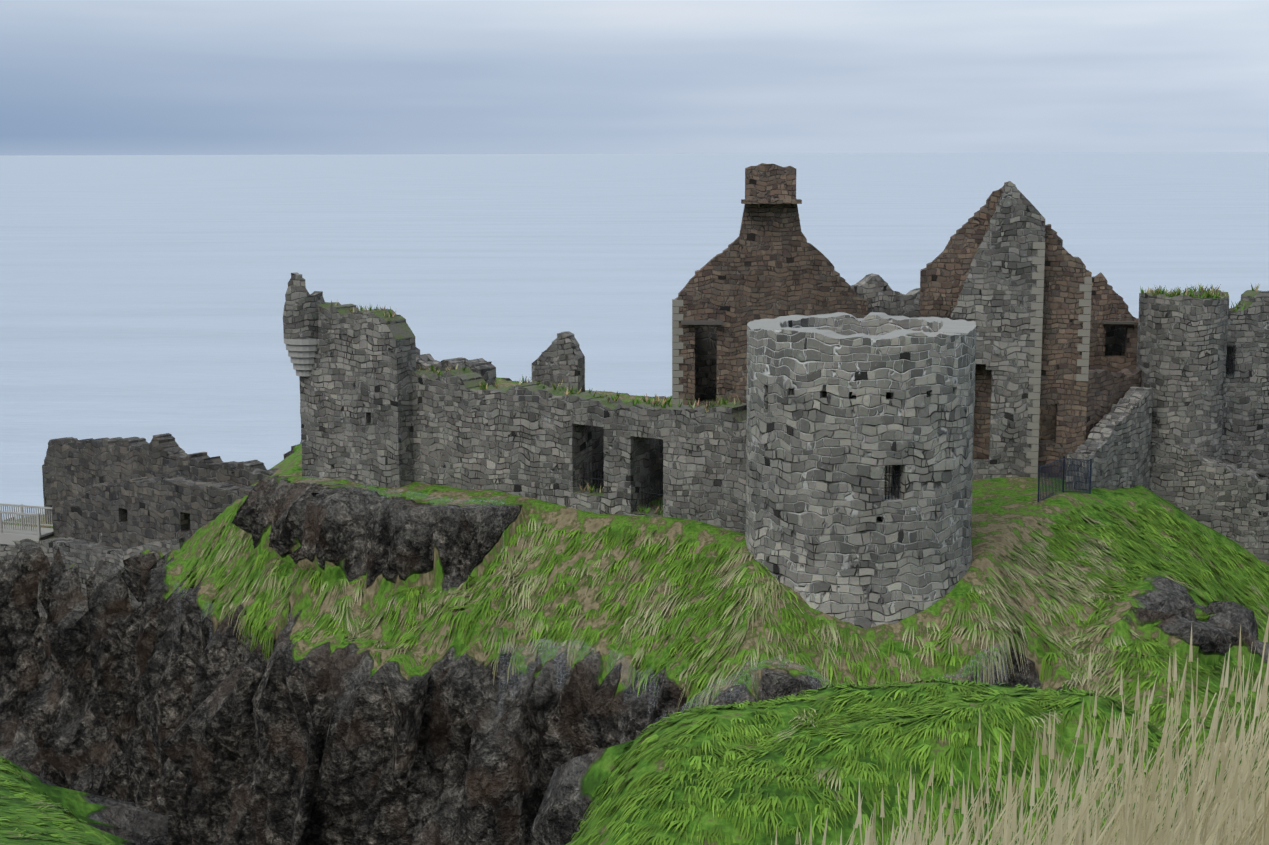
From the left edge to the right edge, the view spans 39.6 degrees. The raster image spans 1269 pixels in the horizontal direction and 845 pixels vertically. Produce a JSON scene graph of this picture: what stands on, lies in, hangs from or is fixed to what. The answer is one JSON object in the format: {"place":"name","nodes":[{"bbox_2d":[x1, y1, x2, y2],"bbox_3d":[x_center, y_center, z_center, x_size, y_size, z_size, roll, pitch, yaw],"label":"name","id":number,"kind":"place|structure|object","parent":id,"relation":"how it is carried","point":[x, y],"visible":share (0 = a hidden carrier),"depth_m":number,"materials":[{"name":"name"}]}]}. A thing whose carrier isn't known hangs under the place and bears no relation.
{"place":"outdoors","nodes":[
{"label":"outdoors","id":0,"kind":"place"},
{"bbox_2d":[0,377,1268,844],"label":"grassy hillside","id":1,"kind":"structure","parent":0,"point":[160,715],"depth_m":66.18,"materials":[{"name":"green plant"}]},
{"bbox_2d":[0,503,53,544],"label":"wooden foot bridge","id":2,"kind":"structure","parent":1,"relation":"on","point":[10,534],"depth_m":92.36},
{"bbox_2d":[40,534,53,540],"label":"footbridge underside","id":3,"kind":"structure","parent":2,"relation":"attached to","point":[46,537],"depth_m":92.36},
{"bbox_2d":[0,537,183,618],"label":"rock ledge","id":4,"kind":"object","parent":1,"relation":"on","point":[85,557],"depth_m":89.45,"materials":[{"name":"grey stone"}]},
{"bbox_2d":[52,476,255,549],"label":"front wall","id":5,"kind":"structure","parent":1,"relation":"on","point":[134,512],"depth_m":86.76,"materials":[{"name":"stone"}]},
{"bbox_2d":[42,433,278,522],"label":"back wall","id":6,"kind":"structure","parent":1,"relation":"on","point":[74,468],"depth_m":91.29,"materials":[{"name":"stone"}]},
{"bbox_2d":[299,302,415,487],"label":"tower wall","id":7,"kind":"structure","parent":1,"relation":"on","point":[350,349],"depth_m":74.17,"materials":[{"name":"grey stone"}]},
{"bbox_2d":[284,338,317,375],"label":"turret corbel","id":8,"kind":"object","parent":7,"relation":"attached to","point":[301,352],"visible":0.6,"depth_m":75.08,"materials":[{"name":"grey stone"}]},
{"bbox_2d":[283,272,324,338],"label":"corner turret","id":9,"kind":"object","parent":8,"relation":"on","point":[300,316],"visible":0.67,"depth_m":74.61,"materials":[{"name":"grey stone"}]},
{"bbox_2d":[299,347,419,477],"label":"stones","id":10,"kind":"object","parent":1,"relation":"on","point":[307,432],"visible":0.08,"depth_m":75.92,"materials":[{"name":"grey stone"}]},
{"bbox_2d":[375,342,495,487],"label":"stones","id":11,"kind":"object","parent":1,"relation":"on","point":[385,425],"visible":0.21,"depth_m":73.36,"materials":[{"name":"grey stone"}]},
{"bbox_2d":[416,354,495,373],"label":"wall","id":12,"kind":"structure","parent":1,"relation":"on","point":[479,365],"depth_m":78.14,"materials":[{"name":"grey stone"}]},
{"bbox_2d":[532,331,584,391],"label":"gable wall fragment","id":13,"kind":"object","parent":1,"relation":"on","point":[561,357],"visible":0.38,"depth_m":81.72,"materials":[{"name":"grey stone"}]},
{"bbox_2d":[411,367,746,533],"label":"curtain wall","id":14,"kind":"structure","parent":1,"relation":"on","point":[531,439],"depth_m":69.40,"materials":[{"name":"grey stone"}]},
{"bbox_2d":[582,462,603,492],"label":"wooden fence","id":15,"kind":"object","parent":14,"relation":"attached to","point":[592,478],"depth_m":69.50,"materials":[{"name":"black metal"}]},
{"bbox_2d":[641,478,662,509],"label":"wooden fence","id":16,"kind":"object","parent":14,"relation":"attached to","point":[657,494],"depth_m":67.87,"materials":[{"name":"black metal"}]},
{"bbox_2d":[592,426,603,488],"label":"cross wall","id":17,"kind":"structure","parent":1,"relation":"on","point":[597,446],"depth_m":71.83,"materials":[{"name":"stone"}]},
{"bbox_2d":[0,502,1268,844],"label":"slope grass tufts","id":18,"kind":"object","parent":1,"relation":"on","point":[766,602],"visible":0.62,"depth_m":59.25,"materials":[{"name":"green plant"}]},
{"bbox_2d":[649,438,662,501],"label":"cross wall","id":19,"kind":"structure","parent":1,"relation":"on","point":[655,459],"depth_m":70.34,"materials":[{"name":"stone"}]},
{"bbox_2d":[672,307,694,404],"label":"wall edge","id":20,"kind":"object","parent":1,"relation":"on","point":[687,366],"visible":0.29,"depth_m":79.38,"materials":[{"name":"brown stone"}]},
{"bbox_2d":[695,327,716,400],"bbox_3d":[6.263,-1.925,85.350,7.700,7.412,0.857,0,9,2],"label":"doorway","id":21,"kind":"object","parent":1,"relation":"on","point":[705,359],"visible":0.15,"depth_m":84.89,"materials":[{"name":"stone"}]},
{"bbox_2d":[673,163,866,405],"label":"chimney gable wall","id":22,"kind":"structure","parent":1,"relation":"on","point":[769,262],"depth_m":78.72,"materials":[{"name":"brown stone"}]},
{"bbox_2d":[672,299,682,404],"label":"corner quoins","id":23,"kind":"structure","parent":22,"relation":"attached to","point":[677,331],"depth_m":79.28,"materials":[{"name":"grey stone"}]},
{"bbox_2d":[681,320,722,324],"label":"window lintel","id":24,"kind":"structure","parent":22,"relation":"attached to","point":[701,322],"depth_m":78.70,"materials":[{"name":"grey stone"}]},
{"bbox_2d":[741,199,801,203],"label":"ledge","id":25,"kind":"object","parent":22,"relation":"attached to","point":[771,201],"visible":1,"depth_m":77.19,"materials":[{"name":"brown stone"}]},
{"bbox_2d":[331,283,1259,514],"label":"grass","id":26,"kind":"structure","parent":1,"relation":"on","point":[1171,293],"depth_m":71.77,"materials":[{"name":"green plant"}]},
{"bbox_2d":[745,312,976,628],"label":"round tower","id":27,"kind":"structure","parent":1,"relation":"on","point":[844,409],"depth_m":60.17,"materials":[{"name":"grey stone"}]},
{"bbox_2d":[884,465,900,499],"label":"tower window bars","id":28,"kind":"object","parent":27,"relation":"on","point":[892,475],"depth_m":60.07,"materials":[{"name":"black metal"}]},
{"bbox_2d":[860,298,867,315],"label":"manor side","id":29,"kind":"object","parent":1,"relation":"on","point":[864,301],"visible":0.02,"depth_m":78.74,"materials":[{"name":"brown stone"}]},
{"bbox_2d":[851,273,919,317],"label":"ruined wall","id":30,"kind":"structure","parent":1,"relation":"on","point":[878,293],"depth_m":83.57,"materials":[{"name":"grey stone"}]},
{"bbox_2d":[692,616,1268,844],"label":"dry grass","id":31,"kind":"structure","parent":1,"relation":"on","point":[1241,825],"depth_m":4.83,"materials":[{"name":"beige plant"}]},
{"bbox_2d":[951,181,1044,478],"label":"gable wall","id":32,"kind":"structure","parent":1,"relation":"on","point":[996,298],"depth_m":75.00,"materials":[{"name":"grey stone"}]},
{"bbox_2d":[919,181,1091,479],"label":"gable wall","id":33,"kind":"structure","parent":1,"relation":"on","point":[944,274],"depth_m":75.60,"materials":[{"name":"brown stone"}]},
{"bbox_2d":[1026,242,1044,477],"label":"quoins","id":34,"kind":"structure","parent":33,"relation":"attached to","point":[1037,354],"depth_m":74.94,"materials":[{"name":"grey stone"}]},
{"bbox_2d":[1076,277,1091,380],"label":"corner quoins","id":35,"kind":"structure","parent":33,"relation":"attached to","point":[1084,331],"depth_m":75.10,"materials":[{"name":"grey stone"}]},
{"bbox_2d":[1037,456,1091,501],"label":"blue railing","id":36,"kind":"object","parent":1,"relation":"on","point":[1063,475],"visible":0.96,"depth_m":71.73,"materials":[{"name":"metal"}]},
{"bbox_2d":[1039,272,1137,439],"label":"ruined wall","id":37,"kind":"structure","parent":1,"relation":"on","point":[1108,303],"depth_m":83.92,"materials":[{"name":"brown stone"}]},
{"bbox_2d":[1102,321,1134,323],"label":"window lintel","id":38,"kind":"structure","parent":37,"relation":"attached to","point":[1118,322],"depth_m":83.48,"materials":[{"name":"grey stone"}]},
{"bbox_2d":[1105,318,1137,355],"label":"window opening","id":39,"kind":"structure","parent":37,"relation":"part of","point":[1114,340],"depth_m":85.48,"materials":[{"name":"stone"}]},
{"bbox_2d":[1066,386,1152,490],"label":"stub wall","id":40,"kind":"structure","parent":1,"relation":"on","point":[1115,446],"depth_m":76.63,"materials":[{"name":"grey stone"}]},
{"bbox_2d":[1136,290,1228,459],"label":"round tower","id":41,"kind":"structure","parent":1,"relation":"on","point":[1181,349],"depth_m":78.60,"materials":[{"name":"grey stone"}]},
{"bbox_2d":[1149,434,1268,562],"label":"stone wall","id":42,"kind":"structure","parent":1,"relation":"on","point":[1229,500],"depth_m":78.09,"materials":[{"name":"grey stone"}]},
{"bbox_2d":[1222,290,1268,476],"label":"tower","id":43,"kind":"structure","parent":1,"relation":"on","point":[1245,437],"depth_m":80.03,"materials":[{"name":"grey stone"}]},
{"bbox_2d":[1226,345,1235,375],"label":"window bars","id":44,"kind":"object","parent":43,"relation":"attached to","point":[1230,365],"depth_m":79.51,"materials":[{"name":"black metal"}]},
{"bbox_2d":[0,152,1268,519],"bbox_3d":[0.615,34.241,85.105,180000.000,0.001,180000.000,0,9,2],"label":"sea water","id":45,"kind":"structure","parent":0,"point":[142,296],"depth_m":870.25,"materials":[{"name":"liquid"}]},
{"bbox_2d":[0,0,1268,154],"label":"sky","id":46,"kind":"structure","parent":0,"point":[78,77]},
{"bbox_2d":[1085,368,1141,440],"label":"wall","id":47,"kind":"structure","parent":0,"point":[1106,389],"depth_m":77.41,"materials":[{"name":"brown stone"}]}
]}

